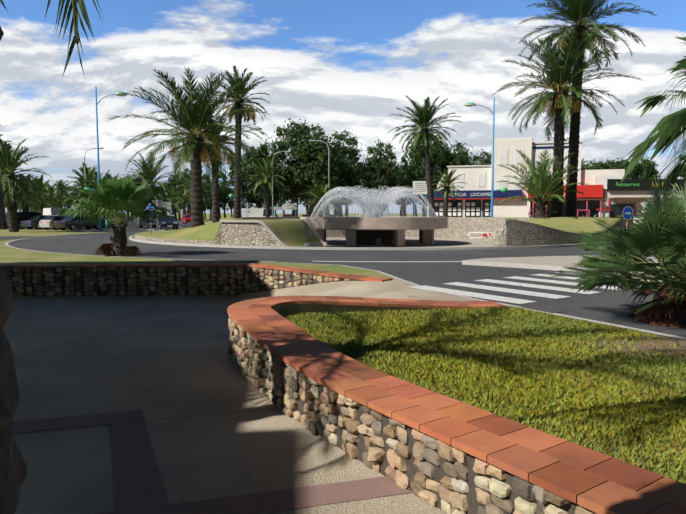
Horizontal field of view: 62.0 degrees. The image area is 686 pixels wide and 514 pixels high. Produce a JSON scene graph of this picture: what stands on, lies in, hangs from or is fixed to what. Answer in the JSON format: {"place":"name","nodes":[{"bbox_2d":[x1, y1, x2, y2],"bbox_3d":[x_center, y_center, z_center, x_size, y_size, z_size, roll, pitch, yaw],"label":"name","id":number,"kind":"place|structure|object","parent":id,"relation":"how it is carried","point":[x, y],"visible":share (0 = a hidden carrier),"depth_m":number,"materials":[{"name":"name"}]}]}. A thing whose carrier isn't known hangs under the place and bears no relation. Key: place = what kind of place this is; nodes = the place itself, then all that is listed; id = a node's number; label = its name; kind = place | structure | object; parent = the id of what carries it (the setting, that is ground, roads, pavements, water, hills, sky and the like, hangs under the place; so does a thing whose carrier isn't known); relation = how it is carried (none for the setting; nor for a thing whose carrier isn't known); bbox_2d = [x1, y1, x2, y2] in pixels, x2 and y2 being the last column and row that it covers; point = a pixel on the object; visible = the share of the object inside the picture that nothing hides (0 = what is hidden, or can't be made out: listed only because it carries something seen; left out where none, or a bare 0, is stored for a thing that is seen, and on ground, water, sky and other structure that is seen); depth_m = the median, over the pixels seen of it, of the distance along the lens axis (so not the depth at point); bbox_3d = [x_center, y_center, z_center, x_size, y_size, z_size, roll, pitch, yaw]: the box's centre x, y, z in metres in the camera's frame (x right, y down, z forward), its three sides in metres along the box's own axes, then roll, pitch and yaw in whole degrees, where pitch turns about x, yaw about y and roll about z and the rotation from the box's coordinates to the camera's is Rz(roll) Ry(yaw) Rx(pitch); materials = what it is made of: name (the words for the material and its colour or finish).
{"place":"outdoors","nodes":[
{"label":"outdoors","id":0,"kind":"place"},
{"bbox_2d":[4,295,445,513],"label":"promenade pavement","id":1,"kind":"structure","parent":0,"point":[153,404],"depth_m":5.90,"materials":[{"name":"concrete"}]},
{"bbox_2d":[0,0,103,513],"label":"palm","id":2,"kind":"object","parent":1,"relation":"on","point":[13,471],"visible":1,"depth_m":1.35,"materials":[{"name":"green plant"}]},
{"bbox_2d":[0,263,392,295],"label":"stone wall","id":3,"kind":"structure","parent":1,"relation":"on","point":[119,279],"depth_m":16.59,"materials":[{"name":"stone"}]},
{"bbox_2d":[227,295,685,513],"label":"seat wall","id":4,"kind":"structure","parent":1,"relation":"on","point":[446,454],"depth_m":4.55,"materials":[{"name":"stone"}]},
{"bbox_2d":[0,216,685,339],"bbox_3d":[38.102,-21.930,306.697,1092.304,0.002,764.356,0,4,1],"label":"road","id":5,"kind":"structure","parent":0,"point":[612,308],"depth_m":19.68,"materials":[{"name":"grey asphalt"}]},
{"bbox_2d":[54,215,104,229],"bbox_3d":[-25.949,-3.402,56.385,1.804,1.450,4.415,3,5,31],"label":"parked car","id":6,"kind":"object","parent":5,"relation":"on","point":[68,222],"visible":0.81,"depth_m":55.23,"materials":[{"name":"black paint"}]},
{"bbox_2d":[70,166,92,195],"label":"avenue palm","id":7,"kind":"object","parent":5,"relation":"on","point":[81,169],"visible":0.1,"depth_m":92.58,"materials":[{"name":"green plant"}]},
{"bbox_2d":[62,177,107,227],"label":"avenue palm","id":8,"kind":"object","parent":5,"relation":"on","point":[89,185],"visible":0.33,"depth_m":61.10,"materials":[{"name":"green plant"}]},
{"bbox_2d":[84,87,126,230],"bbox_3d":[-21.552,-8.846,51.855,4.230,13.000,1.100,0,4,1],"label":"street lamp","id":9,"kind":"object","parent":5,"relation":"on","point":[98,164],"visible":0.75,"depth_m":51.69,"materials":[{"name":"blue metal"}]},
{"bbox_2d":[57,175,170,256],"bbox_3d":[-8.851,-1.218,22.488,3.684,4.161,4.002,2,5,26],"label":"fan palm","id":10,"kind":"object","parent":5,"relation":"on","point":[118,197],"visible":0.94,"depth_m":21.98,"materials":[{"name":"green plant"}]},
{"bbox_2d":[138,216,156,227],"bbox_3d":[-22.643,-4.328,66.263,1.924,1.780,4.715,-2,5,-24],"label":"suv","id":11,"kind":"object","parent":5,"relation":"on","point":[148,223],"visible":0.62,"depth_m":64.34,"materials":[{"name":"black paint"}]},
{"bbox_2d":[122,153,181,226],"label":"avenue palm","id":12,"kind":"object","parent":5,"relation":"on","point":[145,174],"visible":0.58,"depth_m":69.17,"materials":[{"name":"green plant"}]},
{"bbox_2d":[160,201,170,228],"bbox_3d":[-18.911,-4.462,60.442,1.400,2.940,0.104,-2,5,-20],"label":"direction sign","id":13,"kind":"object","parent":5,"relation":"on","point":[166,205],"visible":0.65,"depth_m":60.42,"materials":[{"name":"white metal"}]},
{"bbox_2d":[156,215,178,229],"bbox_3d":[-17.910,-3.552,58.199,1.774,1.470,4.015,-2,5,-24],"label":"hatchback car","id":14,"kind":"object","parent":5,"relation":"on","point":[172,222],"visible":0.92,"depth_m":56.77,"materials":[{"name":"blue paint"}]},
{"bbox_2d":[160,184,181,214],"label":"avenue palm","id":15,"kind":"object","parent":5,"relation":"on","point":[173,189],"visible":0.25,"depth_m":126.19,"materials":[{"name":"green plant"}]},
{"bbox_2d":[169,189,190,216],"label":"avenue palm","id":16,"kind":"object","parent":5,"relation":"on","point":[183,204],"visible":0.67,"depth_m":110.37,"materials":[{"name":"green plant"}]},
{"bbox_2d":[182,214,190,223],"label":"red car","id":17,"kind":"object","parent":5,"relation":"on","point":[186,218],"visible":0.58,"depth_m":86.67,"materials":[{"name":"red paint"}]},
{"bbox_2d":[179,169,211,198],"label":"avenue palm","id":18,"kind":"object","parent":5,"relation":"on","point":[204,192],"visible":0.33,"depth_m":94.28,"materials":[{"name":"green plant"}]},
{"bbox_2d":[179,181,211,208],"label":"avenue palm","id":19,"kind":"object","parent":5,"relation":"on","point":[189,201],"visible":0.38,"depth_m":100.44,"materials":[{"name":"green plant"}]},
{"bbox_2d":[244,157,287,216],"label":"avenue palm","id":20,"kind":"object","parent":5,"relation":"on","point":[266,169],"visible":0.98,"depth_m":62.40,"materials":[{"name":"green plant"}]},
{"bbox_2d":[5,233,685,339],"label":"kerb","id":21,"kind":"structure","parent":5,"relation":"on","point":[372,248],"depth_m":25.79,"materials":[{"name":"concrete"}]},
{"bbox_2d":[622,206,632,237],"bbox_3d":[16.683,-1.994,33.520,0.800,1.950,0.074,-1,5,-19],"label":"keep right sign","id":22,"kind":"object","parent":21,"relation":"on","point":[627,211],"visible":0.92,"depth_m":33.45,"materials":[{"name":"blue metal"}]},
{"bbox_2d":[172,227,661,303],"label":"road markings","id":23,"kind":"object","parent":5,"relation":"on","point":[488,296],"visible":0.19,"depth_m":12.57,"materials":[{"name":"paint"}]},
{"bbox_2d":[262,256,619,312],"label":"drain covers","id":24,"kind":"object","parent":5,"relation":"on","point":[542,309],"visible":0.69,"depth_m":9.93,"materials":[{"name":"grey metal"}]},
{"bbox_2d":[433,169,464,216],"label":"avenue palm","id":25,"kind":"object","parent":5,"relation":"on","point":[446,189],"visible":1,"depth_m":65.32,"materials":[{"name":"green plant"}]},
{"bbox_2d":[426,129,624,217],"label":"shop building","id":26,"kind":"structure","parent":5,"relation":"on","point":[475,179],"depth_m":68.73,"materials":[{"name":"beige paint"}]},
{"bbox_2d":[462,255,672,276],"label":"splitter island","id":27,"kind":"structure","parent":5,"relation":"on","point":[555,263],"depth_m":18.07,"materials":[{"name":"concrete"}]},
{"bbox_2d":[596,179,685,227],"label":"restaurant row","id":28,"kind":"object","parent":5,"relation":"on","point":[617,201],"visible":0.29,"depth_m":65.72,"materials":[{"name":"green paint"}]},
{"bbox_2d":[0,213,685,482],"bbox_3d":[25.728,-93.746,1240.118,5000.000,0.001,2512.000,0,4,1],"label":"ground","id":29,"kind":"structure","parent":0,"point":[9,255],"depth_m":19.35,"materials":[{"name":"green plant"}]},
{"bbox_2d":[0,168,29,228],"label":"avenue palm","id":30,"kind":"object","parent":29,"relation":"on","point":[4,225],"visible":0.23,"depth_m":58.51,"materials":[{"name":"green plant"}]},
{"bbox_2d":[0,145,43,211],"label":"avenue palm","id":31,"kind":"object","parent":29,"relation":"on","point":[17,195],"visible":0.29,"depth_m":58.88,"materials":[{"name":"green plant"}]},
{"bbox_2d":[0,138,51,231],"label":"avenue palm","id":32,"kind":"object","parent":29,"relation":"on","point":[7,179],"visible":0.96,"depth_m":49.20,"materials":[{"name":"green plant"}]},
{"bbox_2d":[6,186,49,212],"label":"avenue palm","id":33,"kind":"object","parent":29,"relation":"on","point":[30,204],"visible":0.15,"depth_m":77.46,"materials":[{"name":"green plant"}]},
{"bbox_2d":[6,212,50,228],"bbox_3d":[-33.454,-3.924,61.015,1.924,1.780,4.715,3,5,31],"label":"parked car","id":34,"kind":"object","parent":29,"relation":"on","point":[24,215],"visible":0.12,"depth_m":59.51,"materials":[{"name":"black paint"}]},
{"bbox_2d":[15,174,44,211],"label":"avenue palm","id":35,"kind":"object","parent":29,"relation":"on","point":[29,193],"visible":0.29,"depth_m":67.05,"materials":[{"name":"green plant"}]},
{"bbox_2d":[17,187,48,212],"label":"avenue palm","id":36,"kind":"object","parent":29,"relation":"on","point":[36,208],"visible":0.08,"depth_m":85.85,"materials":[{"name":"green plant"}]},
{"bbox_2d":[21,215,52,228],"bbox_3d":[-30.886,-3.640,59.479,1.804,1.450,4.415,3,5,31],"label":"parked car","id":37,"kind":"object","parent":29,"relation":"on","point":[31,222],"visible":0.38,"depth_m":57.83,"materials":[{"name":"blue paint"}]},
{"bbox_2d":[31,174,57,214],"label":"avenue palm","id":38,"kind":"object","parent":29,"relation":"on","point":[40,182],"visible":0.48,"depth_m":100.63,"materials":[{"name":"green plant"}]},
{"bbox_2d":[37,193,61,212],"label":"avenue palm","id":39,"kind":"object","parent":29,"relation":"on","point":[52,206],"visible":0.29,"depth_m":108.18,"materials":[{"name":"green plant"}]},
{"bbox_2d":[47,183,64,205],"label":"avenue palm","id":40,"kind":"object","parent":29,"relation":"on","point":[52,189],"visible":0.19,"depth_m":133.13,"materials":[{"name":"green plant"}]},
{"bbox_2d":[46,191,67,207],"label":"avenue palm","id":41,"kind":"object","parent":29,"relation":"on","point":[55,201],"visible":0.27,"depth_m":124.33,"materials":[{"name":"green plant"}]},
{"bbox_2d":[39,215,82,229],"bbox_3d":[-28.417,-3.531,57.931,1.774,1.470,4.015,3,5,31],"label":"parked car","id":42,"kind":"object","parent":29,"relation":"on","point":[46,222],"visible":0.4,"depth_m":56.44,"materials":[{"name":"grey paint"}]},
{"bbox_2d":[53,179,71,207],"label":"avenue palm","id":43,"kind":"object","parent":29,"relation":"on","point":[60,182],"visible":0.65,"depth_m":147.81,"materials":[{"name":"green plant"}]},
{"bbox_2d":[43,208,82,214],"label":"van","id":44,"kind":"object","parent":29,"relation":"on","point":[51,211],"visible":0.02,"depth_m":71.38,"materials":[{"name":"white paint"}]},
{"bbox_2d":[58,183,76,207],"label":"tree","id":45,"kind":"object","parent":29,"relation":"on","point":[68,193],"visible":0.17,"depth_m":191.80,"materials":[{"name":"green plant"}]},
{"bbox_2d":[60,162,103,213],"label":"avenue palm","id":46,"kind":"object","parent":29,"relation":"on","point":[81,177],"visible":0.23,"depth_m":70.19,"materials":[{"name":"green plant"}]},
{"bbox_2d":[68,170,120,227],"bbox_3d":[-26.258,-6.280,62.280,5.719,6.584,5.966,0,4,1],"label":"avenue palm","id":47,"kind":"object","parent":29,"relation":"on","point":[106,175],"visible":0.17,"depth_m":61.37,"materials":[{"name":"green plant"}]},
{"bbox_2d":[121,175,141,220],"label":"tree","id":48,"kind":"object","parent":29,"relation":"on","point":[136,179],"visible":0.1,"depth_m":119.17,"materials":[{"name":"green plant"}]},
{"bbox_2d":[158,182,171,214],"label":"tree","id":49,"kind":"object","parent":29,"relation":"on","point":[165,186],"visible":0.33,"depth_m":141.49,"materials":[{"name":"green plant"}]},
{"bbox_2d":[162,196,189,217],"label":"avenue palm","id":50,"kind":"object","parent":29,"relation":"on","point":[174,207],"visible":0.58,"depth_m":119.15,"materials":[{"name":"green plant"}]},
{"bbox_2d":[167,174,187,219],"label":"tree","id":51,"kind":"object","parent":29,"relation":"on","point":[178,182],"visible":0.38,"depth_m":130.11,"materials":[{"name":"green plant"}]},
{"bbox_2d":[176,166,190,213],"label":"tree","id":52,"kind":"object","parent":29,"relation":"on","point":[185,174],"visible":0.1,"depth_m":141.76,"materials":[{"name":"green plant"}]},
{"bbox_2d":[178,176,207,208],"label":"tree","id":53,"kind":"object","parent":29,"relation":"on","point":[184,179],"visible":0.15,"depth_m":122.24,"materials":[{"name":"green plant"}]},
{"bbox_2d":[202,179,223,220],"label":"tree","id":54,"kind":"object","parent":29,"relation":"on","point":[209,195],"visible":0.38,"depth_m":120.29,"materials":[{"name":"green plant"}]},
{"bbox_2d":[219,170,229,218],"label":"tree","id":55,"kind":"object","parent":29,"relation":"on","point":[224,181],"visible":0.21,"depth_m":160.31,"materials":[{"name":"green plant"}]},
{"bbox_2d":[219,182,233,217],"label":"tree","id":56,"kind":"object","parent":29,"relation":"on","point":[224,201],"visible":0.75,"depth_m":122.46,"materials":[{"name":"green plant"}]},
{"bbox_2d":[224,147,261,207],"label":"tree","id":57,"kind":"object","parent":29,"relation":"on","point":[231,174],"visible":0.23,"depth_m":88.43,"materials":[{"name":"green plant"}]},
{"bbox_2d":[241,208,271,216],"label":"van","id":58,"kind":"object","parent":29,"relation":"on","point":[257,212],"depth_m":77.01,"materials":[{"name":"white paint"}]},
{"bbox_2d":[241,160,281,207],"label":"tree","id":59,"kind":"object","parent":29,"relation":"on","point":[260,204],"visible":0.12,"depth_m":89.57,"materials":[{"name":"green plant"}]},
{"bbox_2d":[241,139,294,207],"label":"tree","id":60,"kind":"object","parent":29,"relation":"on","point":[262,150],"visible":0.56,"depth_m":82.36,"materials":[{"name":"green plant"}]},
{"bbox_2d":[270,191,284,214],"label":"tree","id":61,"kind":"object","parent":29,"relation":"on","point":[278,202],"visible":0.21,"depth_m":127.25,"materials":[{"name":"green plant"}]},
{"bbox_2d":[284,202,296,216],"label":"direction sign","id":62,"kind":"object","parent":29,"relation":"on","point":[291,204],"visible":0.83,"depth_m":66.71,"materials":[{"name":"white metal"}]},
{"bbox_2d":[278,165,306,203],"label":"tree","id":63,"kind":"object","parent":29,"relation":"on","point":[283,193],"visible":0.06,"depth_m":106.78,"materials":[{"name":"green plant"}]},
{"bbox_2d":[268,118,318,216],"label":"tree","id":64,"kind":"object","parent":29,"relation":"on","point":[290,142],"visible":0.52,"depth_m":84.77,"materials":[{"name":"green plant"}]},
{"bbox_2d":[291,119,328,216],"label":"tree","id":65,"kind":"object","parent":29,"relation":"on","point":[319,132],"visible":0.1,"depth_m":91.04,"materials":[{"name":"green plant"}]},
{"bbox_2d":[286,131,346,216],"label":"tree","id":66,"kind":"object","parent":29,"relation":"on","point":[319,151],"visible":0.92,"depth_m":80.75,"materials":[{"name":"green plant"}]},
{"bbox_2d":[309,140,329,215],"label":"street lamp","id":67,"kind":"object","parent":29,"relation":"on","point":[328,172],"visible":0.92,"depth_m":66.37,"materials":[{"name":"silver metal"}]},
{"bbox_2d":[297,180,347,216],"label":"avenue palm","id":68,"kind":"object","parent":29,"relation":"on","point":[319,193],"visible":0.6,"depth_m":66.14,"materials":[{"name":"green plant"}]},
{"bbox_2d":[318,128,363,215],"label":"tree","id":69,"kind":"object","parent":29,"relation":"on","point":[353,151],"visible":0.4,"depth_m":85.61,"materials":[{"name":"green plant"}]},
{"bbox_2d":[325,156,368,215],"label":"tree","id":70,"kind":"object","parent":29,"relation":"on","point":[355,179],"visible":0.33,"depth_m":85.58,"materials":[{"name":"green plant"}]},
{"bbox_2d":[364,160,389,200],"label":"broad tree","id":71,"kind":"object","parent":29,"relation":"on","point":[369,175],"visible":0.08,"depth_m":97.38,"materials":[{"name":"green plant"}]},
{"bbox_2d":[360,139,400,215],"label":"tree","id":72,"kind":"object","parent":29,"relation":"on","point":[385,160],"visible":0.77,"depth_m":86.72,"materials":[{"name":"green plant"}]},
{"bbox_2d":[386,158,411,215],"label":"tree","id":73,"kind":"object","parent":29,"relation":"on","point":[399,183],"visible":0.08,"depth_m":108.66,"materials":[{"name":"green plant"}]},
{"bbox_2d":[392,162,411,215],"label":"tree","id":74,"kind":"object","parent":29,"relation":"on","point":[406,203],"visible":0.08,"depth_m":111.76,"materials":[{"name":"green plant"}]},
{"bbox_2d":[398,145,424,216],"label":"tree","id":75,"kind":"object","parent":29,"relation":"on","point":[405,180],"visible":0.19,"depth_m":98.73,"materials":[{"name":"green plant"}]},
{"bbox_2d":[405,139,443,216],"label":"tree","id":76,"kind":"object","parent":29,"relation":"on","point":[409,172],"visible":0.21,"depth_m":88.26,"materials":[{"name":"green plant"}]},
{"bbox_2d":[407,135,452,216],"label":"tree","id":77,"kind":"object","parent":29,"relation":"on","point":[442,159],"visible":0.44,"depth_m":85.86,"materials":[{"name":"green plant"}]},
{"bbox_2d":[424,141,477,174],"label":"tree","id":78,"kind":"object","parent":29,"relation":"on","point":[460,148],"visible":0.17,"depth_m":89.06,"materials":[{"name":"green plant"}]},
{"bbox_2d":[430,144,473,187],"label":"tree","id":79,"kind":"object","parent":29,"relation":"on","point":[458,160],"visible":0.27,"depth_m":86.99,"materials":[{"name":"green plant"}]},
{"bbox_2d":[472,149,491,164],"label":"tree","id":80,"kind":"object","parent":29,"relation":"on","point":[487,158],"visible":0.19,"depth_m":106.88,"materials":[{"name":"green plant"}]},
{"bbox_2d":[283,306,685,483],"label":"lawn grass","id":81,"kind":"structure","parent":29,"relation":"on","point":[519,336],"depth_m":6.12,"materials":[{"name":"green plant"}]},
{"bbox_2d":[581,158,605,169],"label":"tree","id":82,"kind":"object","parent":29,"relation":"on","point":[598,166],"visible":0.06,"depth_m":88.57,"materials":[{"name":"green plant"}]},
{"bbox_2d":[545,176,685,327],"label":"fan palm clump","id":83,"kind":"object","parent":29,"relation":"on","point":[660,233],"visible":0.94,"depth_m":8.48,"materials":[{"name":"green plant"}]},
{"bbox_2d":[558,336,685,359],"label":"soil patch","id":84,"kind":"object","parent":29,"relation":"on","point":[669,341],"visible":0.47,"depth_m":7.20,"materials":[{"name":"brown soil"}]},
{"bbox_2d":[591,157,655,177],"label":"tree","id":85,"kind":"object","parent":29,"relation":"on","point":[610,164],"visible":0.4,"depth_m":101.37,"materials":[{"name":"green plant"}]},
{"bbox_2d":[627,154,659,178],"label":"tree","id":86,"kind":"object","parent":29,"relation":"on","point":[651,170],"visible":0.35,"depth_m":98.03,"materials":[{"name":"green plant"}]},
{"bbox_2d":[619,36,685,204],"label":"tall fan palm","id":87,"kind":"object","parent":29,"relation":"on","point":[669,129],"visible":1,"depth_m":11.66,"materials":[{"name":"green plant"}]},
{"bbox_2d":[673,154,685,182],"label":"tree","id":88,"kind":"object","parent":29,"relation":"on","point":[684,174],"visible":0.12,"depth_m":98.92,"materials":[{"name":"green plant"}]},
{"bbox_2d":[0,0,685,237],"label":"sky","id":89,"kind":"structure","parent":0,"point":[337,65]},
{"bbox_2d":[240,279,509,306],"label":"ramp pavement","id":90,"kind":"structure","parent":0,"point":[394,289],"depth_m":13.28,"materials":[{"name":"concrete"}]},
{"bbox_2d":[133,217,623,246],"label":"roundabout island","id":91,"kind":"structure","parent":0,"point":[506,231],"depth_m":30.68,"materials":[{"name":"green plant"}]},
{"bbox_2d":[108,66,268,227],"bbox_3d":[-8.621,-6.055,32.683,8.976,8.976,9.140,0,4,1],"label":"date palm","id":92,"kind":"object","parent":91,"relation":"on","point":[193,117],"visible":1,"depth_m":31.88,"materials":[{"name":"green plant"}]},
{"bbox_2d":[179,114,246,222],"bbox_3d":[-9.344,-6.145,41.778,5.022,8.860,4.677,-2,5,-25],"label":"date palm","id":93,"kind":"object","parent":91,"relation":"on","point":[215,203],"visible":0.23,"depth_m":41.71,"materials":[{"name":"green plant"}]},
{"bbox_2d":[204,65,269,217],"bbox_3d":[-8.853,-9.364,47.533,5.837,12.518,6.071,0,4,1],"label":"date palm","id":94,"kind":"object","parent":91,"relation":"on","point":[239,100],"visible":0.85,"depth_m":47.14,"materials":[{"name":"green plant"}]},
{"bbox_2d":[220,219,327,246],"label":"wedge wall caps","id":95,"kind":"object","parent":91,"relation":"on","point":[273,233],"visible":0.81,"depth_m":27.33,"materials":[{"name":"concrete"}]},
{"bbox_2d":[300,216,447,246],"bbox_3d":[2.267,-2.010,42.655,10.900,1.980,10.900,0,4,1],"label":"fountain basin","id":96,"kind":"object","parent":91,"relation":"on","point":[375,230],"visible":0.81,"depth_m":38.48,"materials":[{"name":"concrete"}]},
{"bbox_2d":[310,186,436,216],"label":"fountain jets","id":97,"kind":"object","parent":96,"relation":"on","point":[376,207],"visible":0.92,"depth_m":41.60},
{"bbox_2d":[413,181,426,216],"bbox_3d":[7.779,-5.793,57.478,1.500,3.650,0.139,0,4,6],"label":"info panel","id":98,"kind":"object","parent":91,"relation":"on","point":[420,187],"visible":0.67,"depth_m":57.34,"materials":[{"name":"white paint"}]},
{"bbox_2d":[388,95,463,216],"bbox_3d":[7.807,-9.578,54.968,6.630,11.858,7.233,-4,6,-42],"label":"date palm","id":99,"kind":"object","parent":91,"relation":"on","point":[423,116],"visible":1,"depth_m":54.76,"materials":[{"name":"green plant"}]},
{"bbox_2d":[468,232,492,237],"bbox_3d":[10.360,-1.319,39.730,3.407,1.050,0.122,0,4,1],"label":"swing barrier","id":100,"kind":"object","parent":91,"relation":"on","point":[486,234],"visible":0.54,"depth_m":39.69,"materials":[{"name":"white metal"}]},
{"bbox_2d":[496,149,594,217],"bbox_3d":[12.798,-4.646,36.155,6.213,4.434,6.975,0,4,1],"label":"young date palm","id":101,"kind":"object","parent":91,"relation":"on","point":[540,188],"visible":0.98,"depth_m":35.92,"materials":[{"name":"green plant"}]},
{"bbox_2d":[491,28,641,216],"bbox_3d":[14.111,-8.450,37.095,8.834,11.876,8.997,0,4,1],"label":"date palm","id":102,"kind":"object","parent":91,"relation":"on","point":[560,73],"visible":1,"depth_m":36.22,"materials":[{"name":"green plant"}]},
{"bbox_2d":[519,0,656,216],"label":"date palm","id":103,"kind":"object","parent":91,"relation":"on","point":[575,10],"visible":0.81,"depth_m":37.62,"materials":[{"name":"green plant"}]},
{"bbox_2d":[464,97,506,216],"bbox_3d":[13.533,-8.821,54.135,4.230,12.400,1.100,0,4,1],"label":"street lamp","id":104,"kind":"object","parent":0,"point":[503,189],"visible":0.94,"depth_m":54.03,"materials":[{"name":"blue metal"}]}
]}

